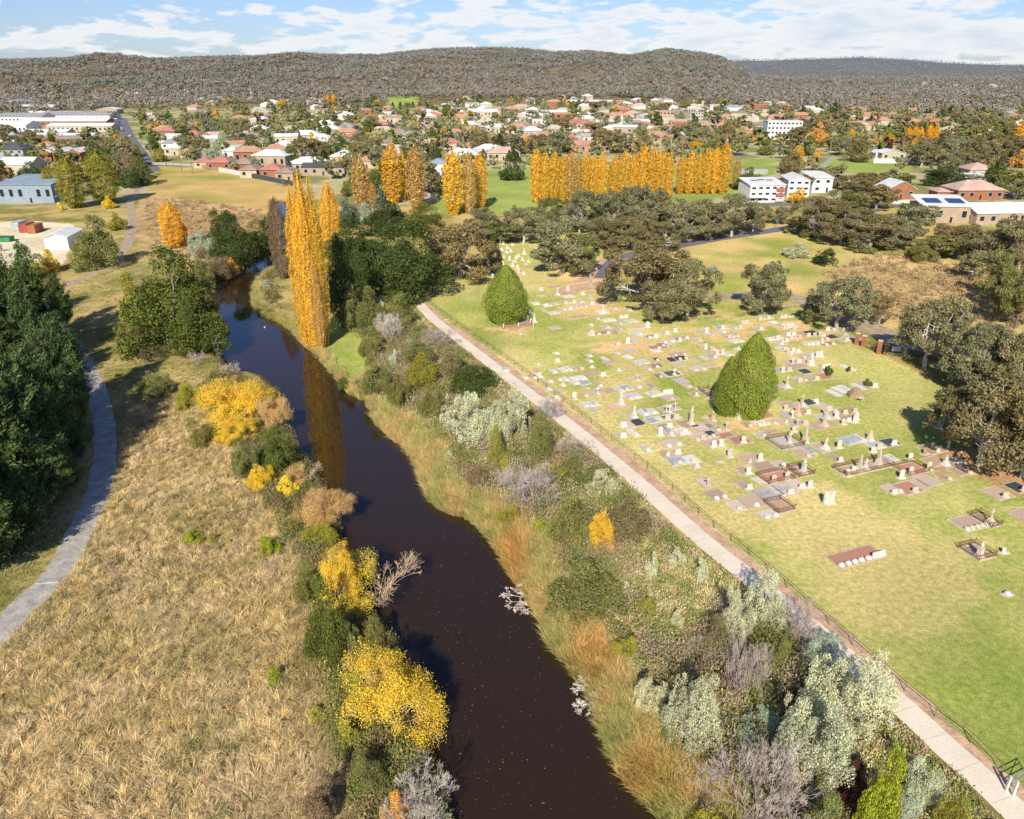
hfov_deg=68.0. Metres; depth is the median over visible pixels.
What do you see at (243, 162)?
house
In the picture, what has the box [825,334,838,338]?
grave
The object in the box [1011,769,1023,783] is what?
field gate
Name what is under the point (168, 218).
poplar tree
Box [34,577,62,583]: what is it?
culvert slab
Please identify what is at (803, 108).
broadleaf tree
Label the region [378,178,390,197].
broadleaf tree
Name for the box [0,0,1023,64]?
sky
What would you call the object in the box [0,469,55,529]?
pine tree
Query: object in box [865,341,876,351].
iron gate
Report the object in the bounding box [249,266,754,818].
reeds
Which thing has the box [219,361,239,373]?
bare shrub
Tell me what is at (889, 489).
grave
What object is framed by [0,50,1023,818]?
ground
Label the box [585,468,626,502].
silver wattle
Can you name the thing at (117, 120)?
factory shed
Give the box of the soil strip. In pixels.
[421,301,1023,801]
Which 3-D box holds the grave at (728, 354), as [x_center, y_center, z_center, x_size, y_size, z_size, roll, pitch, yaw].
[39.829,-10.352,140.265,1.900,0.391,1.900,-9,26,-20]
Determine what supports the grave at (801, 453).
on the ground at (902, 400)
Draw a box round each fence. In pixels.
[145,162,193,165]
[202,165,218,170]
[218,167,253,176]
[253,173,292,185]
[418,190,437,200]
[424,295,1003,774]
[692,302,804,322]
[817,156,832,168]
[891,200,909,203]
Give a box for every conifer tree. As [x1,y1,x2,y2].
[340,285,365,332]
[486,424,504,465]
[587,194,597,231]
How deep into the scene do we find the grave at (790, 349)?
141.48 m
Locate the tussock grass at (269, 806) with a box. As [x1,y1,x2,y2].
[0,395,376,818]
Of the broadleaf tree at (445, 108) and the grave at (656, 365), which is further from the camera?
the broadleaf tree at (445, 108)
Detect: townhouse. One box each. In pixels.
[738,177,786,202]
[780,172,811,196]
[801,170,834,192]
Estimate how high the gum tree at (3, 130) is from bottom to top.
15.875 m
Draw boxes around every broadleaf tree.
[1,166,10,177]
[16,161,43,175]
[43,133,60,143]
[53,149,72,161]
[54,144,69,159]
[69,214,123,272]
[70,160,82,176]
[82,137,100,170]
[93,136,102,143]
[96,140,105,151]
[99,148,118,158]
[110,148,120,167]
[112,244,220,360]
[117,149,142,179]
[118,168,140,187]
[118,269,158,332]
[129,157,153,185]
[138,113,149,124]
[138,126,146,137]
[144,136,160,151]
[149,147,167,161]
[161,287,232,357]
[163,110,172,118]
[180,127,193,144]
[194,121,204,130]
[202,114,211,121]
[202,141,224,157]
[207,208,236,244]
[208,210,268,270]
[209,124,219,131]
[217,131,229,144]
[239,137,262,147]
[240,104,250,114]
[246,133,261,146]
[259,212,283,246]
[259,426,296,477]
[261,96,269,102]
[269,137,276,144]
[275,100,285,105]
[281,104,288,110]
[285,145,299,159]
[287,126,301,137]
[307,115,319,122]
[309,132,318,140]
[317,120,329,134]
[321,214,381,278]
[323,146,330,157]
[324,232,367,327]
[330,115,340,124]
[330,135,350,153]
[338,197,359,224]
[340,178,357,196]
[342,165,367,187]
[349,220,407,287]
[356,285,386,328]
[357,200,407,236]
[357,201,372,222]
[360,120,373,133]
[360,357,391,394]
[362,169,383,191]
[363,100,370,107]
[365,220,457,305]
[370,162,395,186]
[373,192,389,218]
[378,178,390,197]
[383,291,417,328]
[393,137,400,144]
[398,202,445,237]
[400,332,435,366]
[401,107,412,119]
[404,350,437,389]
[424,126,441,144]
[425,139,440,156]
[425,167,441,189]
[429,103,438,110]
[430,145,440,160]
[434,122,441,132]
[440,345,462,380]
[442,104,450,116]
[442,128,452,137]
[447,364,498,397]
[458,116,468,125]
[468,126,488,148]
[491,132,505,146]
[498,154,525,180]
[508,145,518,159]
[524,135,528,147]
[527,411,553,465]
[543,555,628,626]
[546,490,590,554]
[557,98,564,106]
[569,100,574,108]
[602,495,652,544]
[635,126,646,137]
[650,102,655,110]
[650,111,662,125]
[687,139,706,148]
[692,113,697,121]
[696,613,737,658]
[700,140,723,152]
[720,100,726,107]
[734,166,761,187]
[745,133,755,142]
[756,132,770,144]
[756,139,776,155]
[779,143,803,173]
[787,187,806,202]
[797,106,807,111]
[801,134,815,155]
[806,122,828,146]
[814,150,821,159]
[829,102,839,112]
[829,132,846,149]
[840,137,872,161]
[848,134,867,152]
[851,742,907,818]
[855,107,863,119]
[871,130,884,141]
[878,136,893,148]
[881,128,891,136]
[889,126,907,143]
[919,170,982,185]
[920,122,938,139]
[924,165,967,182]
[930,138,945,157]
[935,109,946,117]
[961,145,998,166]
[969,125,988,137]
[970,142,980,150]
[975,127,992,137]
[983,156,1011,184]
[990,112,997,123]
[991,120,1017,138]
[1009,149,1023,167]
[1012,116,1021,123]
[1015,107,1023,114]
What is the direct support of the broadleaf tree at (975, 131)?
on the ground at (902, 400)
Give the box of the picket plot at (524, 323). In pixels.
[499,315,533,328]
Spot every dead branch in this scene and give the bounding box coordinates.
[499,579,539,614]
[570,674,598,716]
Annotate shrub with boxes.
[9,239,35,278]
[26,253,46,276]
[40,249,60,272]
[57,202,63,209]
[101,195,116,208]
[106,212,127,230]
[126,325,154,349]
[133,342,168,364]
[136,370,173,399]
[173,381,202,410]
[181,530,203,544]
[182,259,216,287]
[185,419,218,447]
[186,229,217,259]
[187,351,208,364]
[194,247,231,279]
[207,533,215,543]
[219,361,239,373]
[227,257,239,276]
[229,440,259,481]
[245,464,275,491]
[258,535,282,557]
[262,279,272,287]
[267,667,280,687]
[276,474,299,496]
[292,557,317,605]
[299,521,338,546]
[300,767,335,818]
[303,571,346,670]
[308,705,328,724]
[329,618,361,662]
[337,376,348,390]
[337,719,359,749]
[343,670,365,697]
[349,747,389,797]
[357,325,381,360]
[361,613,384,649]
[372,311,404,340]
[378,756,458,818]
[379,790,411,818]
[385,373,409,409]
[388,350,396,366]
[400,745,428,771]
[408,328,456,348]
[416,384,442,417]
[444,450,455,459]
[466,465,490,486]
[492,459,561,510]
[494,452,511,468]
[494,504,518,524]
[532,520,550,537]
[537,394,564,419]
[546,464,568,483]
[554,429,585,456]
[564,452,583,474]
[587,510,615,547]
[593,543,615,555]
[604,607,620,619]
[609,635,638,659]
[621,581,630,595]
[636,598,656,616]
[644,551,657,578]
[660,722,684,748]
[666,546,686,569]
[670,609,683,628]
[682,630,727,667]
[686,735,828,818]
[688,805,724,818]
[693,557,709,585]
[707,265,716,274]
[714,622,773,704]
[716,667,745,697]
[763,596,826,649]
[768,637,791,674]
[781,242,810,258]
[782,687,802,709]
[798,790,843,818]
[799,227,813,237]
[812,248,838,266]
[825,365,833,375]
[826,742,866,779]
[836,759,868,812]
[853,243,877,253]
[864,378,872,385]
[896,794,921,818]
[900,754,947,814]
[906,237,939,263]
[931,793,972,818]
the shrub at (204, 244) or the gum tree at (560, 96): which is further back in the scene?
the gum tree at (560, 96)
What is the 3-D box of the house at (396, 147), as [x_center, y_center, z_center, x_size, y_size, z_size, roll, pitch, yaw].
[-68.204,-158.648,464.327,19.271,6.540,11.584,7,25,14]
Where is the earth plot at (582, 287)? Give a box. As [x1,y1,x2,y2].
[566,281,609,291]
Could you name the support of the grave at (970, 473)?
on the ground at (902, 400)
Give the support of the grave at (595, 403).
on the ground at (902, 400)
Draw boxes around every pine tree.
[0,252,18,314]
[0,261,39,343]
[0,282,44,348]
[0,318,22,359]
[0,348,21,381]
[0,352,68,482]
[0,388,36,485]
[0,443,41,494]
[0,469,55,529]
[0,480,48,552]
[0,493,24,568]
[1,392,30,442]
[2,255,64,326]
[5,334,81,453]
[10,316,41,362]
[17,322,91,424]
[17,434,75,509]
[24,424,75,475]
[28,308,92,403]
[45,272,73,327]
[48,445,85,490]
[60,327,81,362]
[62,426,88,459]
[71,369,93,406]
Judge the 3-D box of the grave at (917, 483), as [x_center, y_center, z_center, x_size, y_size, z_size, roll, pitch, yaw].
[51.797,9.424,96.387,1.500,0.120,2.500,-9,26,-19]
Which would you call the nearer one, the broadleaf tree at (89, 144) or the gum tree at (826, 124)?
the broadleaf tree at (89, 144)
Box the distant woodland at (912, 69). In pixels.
[12,53,1023,76]
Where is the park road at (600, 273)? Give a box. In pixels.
[594,208,880,278]
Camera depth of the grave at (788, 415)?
115.28 m
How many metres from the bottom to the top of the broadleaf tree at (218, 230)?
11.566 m
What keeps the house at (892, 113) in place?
on the ground at (902, 400)
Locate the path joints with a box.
[435,324,1011,802]
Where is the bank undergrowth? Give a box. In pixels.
[327,281,997,818]
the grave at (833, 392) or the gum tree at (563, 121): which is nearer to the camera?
the grave at (833, 392)
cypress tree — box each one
[481,264,530,325]
[712,356,742,416]
[721,332,779,420]
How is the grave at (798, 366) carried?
on the ground at (902, 400)
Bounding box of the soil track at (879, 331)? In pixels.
[703,291,1020,362]
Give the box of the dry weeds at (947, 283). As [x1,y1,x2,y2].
[144,195,1023,329]
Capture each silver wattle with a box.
[439,391,497,450]
[486,383,530,446]
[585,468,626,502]
[631,677,668,721]
[660,671,722,759]
[719,582,754,640]
[730,704,779,754]
[743,564,791,633]
[768,691,857,794]
[796,646,900,745]
[797,631,847,670]
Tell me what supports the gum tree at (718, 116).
on the ground at (902, 400)
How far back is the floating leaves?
62.84 m
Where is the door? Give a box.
[50,240,62,249]
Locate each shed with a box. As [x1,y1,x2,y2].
[0,113,55,119]
[0,120,42,130]
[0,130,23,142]
[2,99,36,103]
[14,105,60,110]
[20,111,43,112]
[23,117,114,126]
[23,129,75,132]
[42,226,82,249]
[43,111,120,118]
[46,123,120,131]
[96,107,123,113]
[114,118,120,125]
[467,109,497,116]
[537,110,566,116]
[869,149,882,158]
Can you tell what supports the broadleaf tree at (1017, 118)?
on the ground at (902, 400)
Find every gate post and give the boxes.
[1004,775,1012,791]
[1011,780,1019,796]
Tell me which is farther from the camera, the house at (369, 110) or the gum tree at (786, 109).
the house at (369, 110)
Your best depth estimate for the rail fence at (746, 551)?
79.44 m
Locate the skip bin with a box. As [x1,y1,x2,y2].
[1,235,14,241]
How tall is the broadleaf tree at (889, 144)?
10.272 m
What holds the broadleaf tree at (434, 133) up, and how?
on the ground at (902, 400)
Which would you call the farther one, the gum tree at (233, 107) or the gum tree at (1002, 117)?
the gum tree at (233, 107)
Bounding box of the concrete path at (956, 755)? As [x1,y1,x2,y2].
[414,303,1023,818]
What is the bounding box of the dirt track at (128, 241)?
[47,171,151,291]
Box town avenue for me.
[113,102,160,171]
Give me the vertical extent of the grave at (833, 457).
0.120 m
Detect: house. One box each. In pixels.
[0,142,34,158]
[36,141,55,147]
[36,146,54,161]
[51,146,71,161]
[67,146,85,160]
[152,125,171,130]
[157,127,177,132]
[158,133,184,141]
[161,138,180,147]
[162,142,182,154]
[179,146,209,158]
[186,130,204,137]
[187,104,203,109]
[193,156,210,167]
[198,132,228,136]
[200,135,230,142]
[204,155,237,169]
[218,140,245,149]
[221,146,238,157]
[231,115,247,119]
[231,157,259,170]
[232,146,264,158]
[236,133,267,137]
[238,164,263,177]
[250,116,266,125]
[250,125,269,131]
[250,149,293,166]
[251,107,266,112]
[255,137,273,147]
[258,110,271,113]
[258,163,285,176]
[260,102,274,106]
[263,144,285,149]
[269,140,292,146]
[273,166,299,180]
[274,133,298,141]
[281,125,304,130]
[290,156,326,170]
[300,130,317,138]
[300,162,349,175]
[308,133,332,139]
[310,104,319,109]
[315,108,329,112]
[316,125,341,133]
[319,120,335,124]
[329,150,357,160]
[334,127,358,135]
[337,112,353,119]
[340,123,358,128]
[346,132,362,139]
[358,154,375,168]
[359,108,373,113]
[369,139,392,146]
[374,121,394,127]
[375,126,394,133]
[379,115,396,120]
[385,115,405,124]
[387,144,417,153]
[394,129,404,136]
[401,130,422,143]
[416,113,435,123]
[421,125,437,133]
[430,112,441,118]
[430,158,445,170]
[441,137,460,148]
[445,148,480,161]
[451,129,464,138]
[452,114,472,121]
[457,111,478,115]
[461,121,478,128]
[461,126,471,132]
[464,102,478,106]
[464,141,492,147]
[473,116,490,121]
[473,144,501,152]
[475,119,492,126]
[480,102,491,108]
[482,123,506,131]
[485,147,520,159]
[501,106,517,113]
[507,124,529,134]
[509,121,530,125]
[512,104,531,110]
[513,114,528,120]
[519,126,542,135]
[520,134,538,141]
[525,106,539,111]
[529,123,545,127]
[537,131,549,135]
[538,113,550,118]
[543,125,564,133]
[546,99,561,106]
[551,112,570,117]
[572,129,590,135]
[575,133,592,139]
[577,104,591,111]
[581,115,594,122]
[582,94,592,99]
[595,119,613,122]
[603,125,612,129]
[605,112,626,118]
[608,105,622,109]
[613,124,638,131]
[616,107,632,112]
[618,101,632,106]
[625,110,638,117]
[631,103,647,108]
[631,121,653,128]
[633,119,649,122]
[634,113,644,118]
[641,131,664,139]
[653,134,674,143]
[656,114,674,123]
[660,99,672,102]
[670,119,690,123]
[672,121,687,127]
[688,104,699,107]
[694,122,711,127]
[710,104,723,108]
[713,122,723,126]
[721,113,733,120]
[723,105,742,110]
[726,111,746,117]
[733,116,756,122]
[738,126,750,134]
[741,118,759,126]
[745,114,758,120]
[750,109,768,115]
[750,123,762,129]
[751,104,767,109]
[766,114,777,119]
[774,113,784,119]
[794,112,808,118]
[811,108,824,113]
[836,121,871,129]
[847,106,867,111]
[860,113,870,119]
[863,121,875,128]
[865,116,891,121]
[872,122,896,129]
[875,177,916,198]
[883,112,901,115]
[901,118,921,126]
[917,113,935,118]
[931,118,941,123]
[940,126,961,133]
[940,178,1005,199]
[949,173,987,179]
[956,162,994,176]
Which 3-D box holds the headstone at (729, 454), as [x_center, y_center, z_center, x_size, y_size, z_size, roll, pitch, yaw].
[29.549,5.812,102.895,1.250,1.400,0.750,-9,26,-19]
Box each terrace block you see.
[18,135,98,141]
[37,133,98,134]
[566,100,600,102]
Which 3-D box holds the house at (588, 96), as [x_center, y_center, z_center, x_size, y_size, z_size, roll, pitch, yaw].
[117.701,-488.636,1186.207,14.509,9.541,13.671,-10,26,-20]
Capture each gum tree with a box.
[0,124,19,141]
[0,160,13,181]
[15,131,40,144]
[46,160,71,177]
[59,138,83,147]
[62,151,81,165]
[79,131,94,141]
[88,154,122,186]
[101,141,137,160]
[102,139,142,156]
[108,136,130,141]
[119,156,150,171]
[155,111,165,121]
[166,118,177,123]
[171,120,197,132]
[173,135,197,150]
[184,136,211,160]
[195,112,204,119]
[199,110,215,117]
[208,117,218,127]
[223,118,248,131]
[225,126,245,139]
[230,105,238,112]
[252,112,266,123]
[252,128,270,138]
[291,137,307,148]
[298,107,311,118]
[299,138,330,156]
[323,109,335,119]
[323,159,339,178]
[339,102,350,110]
[340,155,353,175]
[343,115,353,122]
[348,93,359,101]
[348,143,371,157]
[349,130,369,144]
[352,104,360,111]
[358,114,380,126]
[359,137,382,148]
[367,145,385,164]
[372,107,384,113]
[373,102,383,107]
[398,130,429,153]
[400,123,423,135]
[402,101,411,109]
[404,160,443,196]
[415,111,432,124]
[417,154,429,161]
[422,219,498,281]
[424,100,433,107]
[437,131,453,142]
[448,97,459,104]
[448,109,460,119]
[460,131,471,143]
[462,207,503,236]
[463,94,474,102]
[475,243,502,275]
[488,219,513,243]
[491,112,503,122]
[496,97,505,106]
[500,125,516,139]
[500,205,546,243]
[502,114,516,125]
[503,133,526,150]
[515,97,521,103]
[525,134,547,152]
[528,215,597,273]
[532,197,571,222]
[535,100,545,108]
[540,136,562,156]
[543,118,552,126]
[547,130,573,149]
[551,117,570,127]
[554,189,605,233]
[556,94,563,99]
[557,127,567,132]
[562,135,573,151]
[562,234,602,274]
[565,94,571,99]
[565,113,575,127]
[569,109,580,115]
[585,122,602,132]
[586,217,623,248]
[589,102,601,112]
[589,140,603,152]
[590,187,637,230]
[591,129,598,139]
[595,233,690,307]
[597,121,608,129]
[597,129,621,151]
[598,100,607,107]
[608,133,634,152]
[611,214,656,248]
[613,115,620,123]
[617,184,669,229]
[633,128,641,134]
[636,134,659,149]
[637,97,648,105]
[642,279,686,322]
[646,221,682,249]
[648,195,686,229]
[654,103,666,109]
[658,257,724,320]
[660,125,674,134]
[662,202,710,241]
[664,102,673,110]
[673,125,683,136]
[678,120,701,136]
[679,104,690,107]
[688,131,703,144]
[690,199,731,239]
[693,98,701,103]
[695,125,719,142]
[707,110,722,123]
[709,106,722,115]
[710,128,721,137]
[712,193,761,236]
[717,124,732,134]
[719,120,735,145]
[737,115,749,125]
[740,260,791,314]
[743,201,770,232]
[752,126,765,137]
[765,206,793,223]
[766,105,779,114]
[775,133,790,143]
[778,112,795,119]
[778,175,815,180]
[780,106,794,113]
[783,219,808,233]
[787,126,817,145]
[788,196,847,237]
[800,295,831,323]
[801,120,810,126]
[804,275,879,329]
[806,114,820,124]
[807,112,816,119]
[807,165,845,186]
[811,204,872,244]
[813,118,831,136]
[815,104,827,111]
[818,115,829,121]
[821,111,834,118]
[826,114,842,123]
[826,189,870,215]
[830,136,859,152]
[835,110,850,117]
[836,125,849,134]
[837,172,888,191]
[839,110,858,121]
[843,209,905,247]
[845,122,859,132]
[858,184,904,208]
[863,134,871,147]
[869,112,880,122]
[870,213,930,248]
[871,292,895,324]
[879,172,916,185]
[888,202,943,232]
[890,156,907,173]
[891,294,974,367]
[896,116,912,128]
[898,107,908,113]
[898,122,919,134]
[900,113,914,118]
[900,134,916,147]
[905,142,938,166]
[912,234,962,256]
[918,120,928,126]
[921,140,942,163]
[922,383,987,448]
[927,150,958,171]
[928,299,979,355]
[932,129,957,147]
[932,148,948,161]
[933,223,990,258]
[933,370,1023,473]
[938,322,1023,385]
[940,121,951,126]
[940,138,971,155]
[947,127,958,138]
[948,104,959,113]
[949,111,961,121]
[953,249,995,276]
[954,123,972,136]
[955,152,984,165]
[956,228,1023,263]
[958,115,982,127]
[960,111,983,122]
[963,134,990,150]
[971,248,1023,300]
[975,116,990,126]
[977,140,1002,158]
[978,150,994,165]
[980,132,1008,149]
[982,105,990,115]
[982,214,1023,268]
[988,119,1006,129]
[988,329,1023,395]
[991,262,1023,328]
[992,116,1010,121]
[992,386,1023,477]
[993,149,1007,164]
[994,169,1023,198]
[1002,135,1023,155]
[1003,127,1023,145]
[1010,139,1023,157]
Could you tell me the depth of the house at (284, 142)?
484.65 m
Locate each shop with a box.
[532,119,553,125]
[555,119,589,128]
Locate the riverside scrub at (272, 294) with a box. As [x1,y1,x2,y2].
[186,215,282,314]
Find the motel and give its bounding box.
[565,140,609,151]
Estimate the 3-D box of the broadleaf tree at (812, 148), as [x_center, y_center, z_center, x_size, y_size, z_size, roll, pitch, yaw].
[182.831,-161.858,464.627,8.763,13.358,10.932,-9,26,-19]
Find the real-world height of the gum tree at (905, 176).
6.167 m
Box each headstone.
[570,391,577,399]
[617,391,624,404]
[625,337,630,343]
[630,405,637,418]
[655,426,664,436]
[686,406,694,424]
[708,411,716,421]
[724,448,733,458]
[733,406,742,420]
[781,404,789,410]
[782,375,790,388]
[789,425,798,432]
[793,403,801,415]
[800,425,809,443]
[806,480,815,489]
[808,353,814,365]
[821,490,835,505]
[833,440,843,449]
[836,456,843,462]
[839,418,847,425]
[842,468,852,477]
[850,414,859,423]
[855,454,864,472]
[863,458,870,470]
[865,430,874,441]
[867,446,878,453]
[873,449,882,466]
[895,469,906,479]
[905,453,915,460]
[907,466,914,474]
[919,447,929,455]
[925,461,933,470]
[939,455,950,466]
[972,542,985,558]
[998,547,1010,555]
[1000,590,1014,597]
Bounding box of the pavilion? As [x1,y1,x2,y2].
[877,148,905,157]
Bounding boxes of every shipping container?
[10,219,26,230]
[18,221,33,232]
[26,222,43,233]
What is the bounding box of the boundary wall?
[873,158,917,162]
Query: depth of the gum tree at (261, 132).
514.76 m
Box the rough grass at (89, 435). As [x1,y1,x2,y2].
[0,224,261,606]
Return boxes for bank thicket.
[197,380,452,818]
[338,286,869,793]
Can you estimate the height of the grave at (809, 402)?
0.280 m
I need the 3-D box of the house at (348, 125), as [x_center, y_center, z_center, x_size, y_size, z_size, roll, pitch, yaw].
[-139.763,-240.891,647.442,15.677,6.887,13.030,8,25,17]
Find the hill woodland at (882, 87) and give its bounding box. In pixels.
[0,46,1023,113]
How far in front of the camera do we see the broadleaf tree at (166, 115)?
862.56 m
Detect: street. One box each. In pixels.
[83,164,178,171]
[662,124,747,156]
[731,203,899,206]
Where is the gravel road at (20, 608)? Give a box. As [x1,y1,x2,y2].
[0,291,116,649]
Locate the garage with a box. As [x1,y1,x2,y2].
[928,187,952,194]
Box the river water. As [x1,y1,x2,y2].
[212,203,662,818]
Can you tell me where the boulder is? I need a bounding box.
[846,387,862,397]
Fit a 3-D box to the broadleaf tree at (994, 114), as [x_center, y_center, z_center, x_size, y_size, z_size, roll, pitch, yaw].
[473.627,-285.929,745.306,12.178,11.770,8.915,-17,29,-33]
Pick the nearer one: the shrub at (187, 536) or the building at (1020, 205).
the shrub at (187, 536)
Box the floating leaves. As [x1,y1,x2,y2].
[321,428,621,811]
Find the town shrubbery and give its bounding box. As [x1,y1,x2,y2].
[0,94,1023,170]
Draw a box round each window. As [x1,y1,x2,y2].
[0,189,4,196]
[8,189,13,196]
[17,189,22,196]
[35,189,41,196]
[45,189,50,196]
[961,211,967,217]
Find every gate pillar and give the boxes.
[854,332,860,344]
[860,334,867,346]
[876,339,883,354]
[883,343,889,355]
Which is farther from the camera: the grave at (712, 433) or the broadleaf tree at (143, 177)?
the broadleaf tree at (143, 177)
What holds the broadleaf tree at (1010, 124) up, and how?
on the ground at (902, 400)
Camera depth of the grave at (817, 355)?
138.82 m
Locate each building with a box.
[0,157,46,174]
[612,138,641,150]
[654,110,673,113]
[674,108,695,117]
[683,111,703,120]
[763,120,802,139]
[909,194,973,222]
[965,202,1023,224]
[1012,202,1023,219]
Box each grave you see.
[499,367,510,371]
[519,375,529,379]
[531,368,541,372]
[532,372,542,377]
[540,303,552,306]
[543,379,556,383]
[543,396,555,402]
[544,386,553,390]
[546,311,560,314]
[547,285,563,287]
[548,325,561,329]
[548,369,558,373]
[553,287,561,295]
[555,388,564,393]
[558,306,573,310]
[560,300,575,304]
[560,377,570,381]
[562,294,575,297]
[562,366,573,371]
[567,375,588,380]
[568,314,587,318]
[569,380,580,384]
[572,304,587,308]
[575,366,585,370]
[578,392,589,397]
[578,402,589,407]
[579,379,591,385]
[583,371,600,376]
[584,301,596,305]
[584,358,593,362]
[586,331,595,335]
[586,401,596,407]
[587,406,600,412]
[588,386,604,395]
[590,316,602,320]
[590,400,600,405]
[592,382,604,387]
[594,304,609,314]
[595,330,612,335]
[599,325,612,328]
[600,318,616,322]
[601,360,615,365]
[602,387,616,393]
[604,401,630,410]
[611,351,622,354]
[612,327,627,331]
[613,321,625,325]
[613,387,625,392]
[614,432,629,438]
[616,314,628,318]
[616,384,633,390]
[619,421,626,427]
[619,421,635,428]
[622,348,635,352]
[622,354,634,358]
[623,318,639,322]
[623,392,643,399]
[623,413,638,419]
[625,429,640,437]
[626,373,643,381]
[628,418,646,426]
[629,324,645,328]
[630,331,646,335]
[630,337,643,341]
[633,359,650,364]
[633,384,643,388]
[636,408,659,416]
[637,444,652,453]
[641,366,652,370]
[643,416,660,423]
[644,390,663,397]
[645,334,658,338]
[645,383,656,388]
[647,344,667,349]
[648,363,663,368]
[649,348,662,352]
[653,413,682,422]
[654,342,668,346]
[655,422,675,429]
[656,403,668,412]
[657,438,684,448]
[657,450,673,457]
[658,338,683,343]
[659,330,670,334]
[659,368,683,376]
[659,394,679,400]
[659,413,679,420]
[662,370,681,376]
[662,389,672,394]
[663,401,681,410]
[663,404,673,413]
[663,430,676,437]
[663,455,688,466]
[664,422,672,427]
[664,429,675,435]
[665,357,676,361]
[666,351,689,356]
[668,448,682,455]
[671,361,684,366]
[672,335,690,339]
[672,355,688,360]
[672,377,689,383]
[673,427,692,435]
[674,419,699,428]
[680,383,694,388]
[681,454,701,464]
[686,365,708,371]
[688,391,701,396]
[688,432,712,441]
[688,462,702,468]
[690,337,703,341]
[690,422,716,431]
[693,476,714,487]
[696,327,711,333]
[696,343,709,349]
[698,384,713,396]
[700,430,719,437]
[700,438,725,448]
[701,362,717,367]
[702,422,720,429]
[703,488,729,501]
[704,353,719,358]
[705,332,717,336]
[707,348,725,355]
[712,325,727,329]
[712,420,730,432]
[715,431,736,439]
[716,330,728,333]
[722,333,739,338]
[724,352,733,356]
[724,500,747,511]
[726,434,752,445]
[727,325,743,329]
[727,338,744,343]
[733,465,754,476]
[733,480,755,491]
[735,494,766,508]
[736,452,766,464]
[737,320,748,324]
[740,421,755,427]
[749,487,782,501]
[750,460,779,473]
[750,476,768,484]
[751,419,770,426]
[752,315,775,320]
[752,326,765,330]
[752,412,775,420]
[752,431,770,438]
[755,508,781,520]
[756,465,795,484]
[761,428,783,436]
[764,335,784,340]
[764,494,795,513]
[765,485,787,498]
[766,320,779,323]
[766,430,805,450]
[766,458,793,469]
[771,341,787,345]
[772,482,800,496]
[773,366,792,372]
[774,313,795,318]
[774,346,787,351]
[774,418,792,424]
[775,462,799,472]
[776,338,789,341]
[776,383,794,389]
[777,324,798,328]
[777,400,797,408]
[777,409,797,419]
[779,347,795,352]
[781,331,796,335]
[781,333,801,339]
[782,356,802,364]
[783,478,807,490]
[784,348,802,353]
[786,326,799,330]
[786,363,808,369]
[786,459,815,477]
[788,417,809,426]
[789,375,809,382]
[789,447,817,459]
[793,393,809,408]
[794,408,814,415]
[795,353,810,358]
[796,331,811,337]
[796,368,813,374]
[799,445,817,454]
[800,399,817,405]
[801,340,823,345]
[801,357,815,364]
[803,330,821,336]
[803,374,822,381]
[808,414,838,430]
[808,437,836,453]
[810,350,823,357]
[812,405,836,420]
[813,403,835,411]
[814,373,834,379]
[815,368,825,372]
[816,338,830,340]
[817,363,830,368]
[819,327,837,331]
[820,341,837,346]
[823,409,840,414]
[824,389,843,396]
[824,544,886,568]
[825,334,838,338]
[825,454,846,463]
[829,411,839,419]
[830,386,846,393]
[832,406,860,415]
[833,455,893,476]
[835,337,852,341]
[835,435,865,445]
[836,385,850,391]
[839,326,857,330]
[839,364,856,370]
[839,412,860,422]
[843,335,860,340]
[849,383,867,389]
[852,434,866,441]
[855,381,873,388]
[863,382,879,388]
[863,441,886,449]
[876,437,902,446]
[877,454,902,463]
[878,483,904,495]
[889,480,925,495]
[892,457,931,476]
[909,478,931,488]
[911,474,943,486]
[916,443,948,454]
[919,455,943,466]
[930,471,955,481]
[945,457,967,465]
[945,466,967,476]
[946,514,989,532]
[954,465,975,475]
[958,538,997,561]
[970,507,1003,528]
[979,485,1015,500]
[1001,481,1023,493]
[1006,508,1023,521]
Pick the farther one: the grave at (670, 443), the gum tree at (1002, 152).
the gum tree at (1002, 152)
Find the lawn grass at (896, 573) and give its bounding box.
[598,418,1023,770]
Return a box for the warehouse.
[0,174,79,202]
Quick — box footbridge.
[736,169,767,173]
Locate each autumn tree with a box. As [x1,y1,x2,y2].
[188,373,280,437]
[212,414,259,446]
[254,391,295,429]
[282,461,322,486]
[287,486,357,530]
[317,538,362,606]
[320,547,423,621]
[333,636,448,752]
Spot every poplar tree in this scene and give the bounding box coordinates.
[38,165,57,178]
[50,157,87,208]
[80,149,121,204]
[156,201,183,247]
[177,222,188,245]
[264,196,289,278]
[283,184,311,346]
[290,169,322,349]
[302,176,330,345]
[306,252,327,349]
[318,180,342,268]
[325,94,330,103]
[331,94,336,104]
[349,154,370,207]
[367,182,376,207]
[380,143,404,202]
[398,150,406,201]
[403,144,427,208]
[439,150,464,215]
[461,149,476,213]
[472,152,487,207]
[529,148,543,202]
[539,151,550,198]
[546,151,561,197]
[556,153,567,201]
[563,150,577,200]
[571,154,583,201]
[578,152,594,191]
[588,154,600,195]
[595,152,608,194]
[607,155,621,198]
[617,151,632,194]
[627,153,639,186]
[634,145,651,188]
[644,146,659,192]
[653,150,668,197]
[663,152,675,197]
[673,155,687,193]
[682,152,697,193]
[692,151,706,193]
[700,147,714,193]
[708,147,721,193]
[715,142,733,193]
[731,159,741,188]
[792,145,804,171]
[849,128,855,136]
[886,134,895,144]
[904,127,912,147]
[910,125,918,144]
[917,127,924,142]
[926,124,933,138]
[932,124,940,140]
[1012,122,1023,157]
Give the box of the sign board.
[891,346,900,354]
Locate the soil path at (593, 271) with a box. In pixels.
[550,258,606,298]

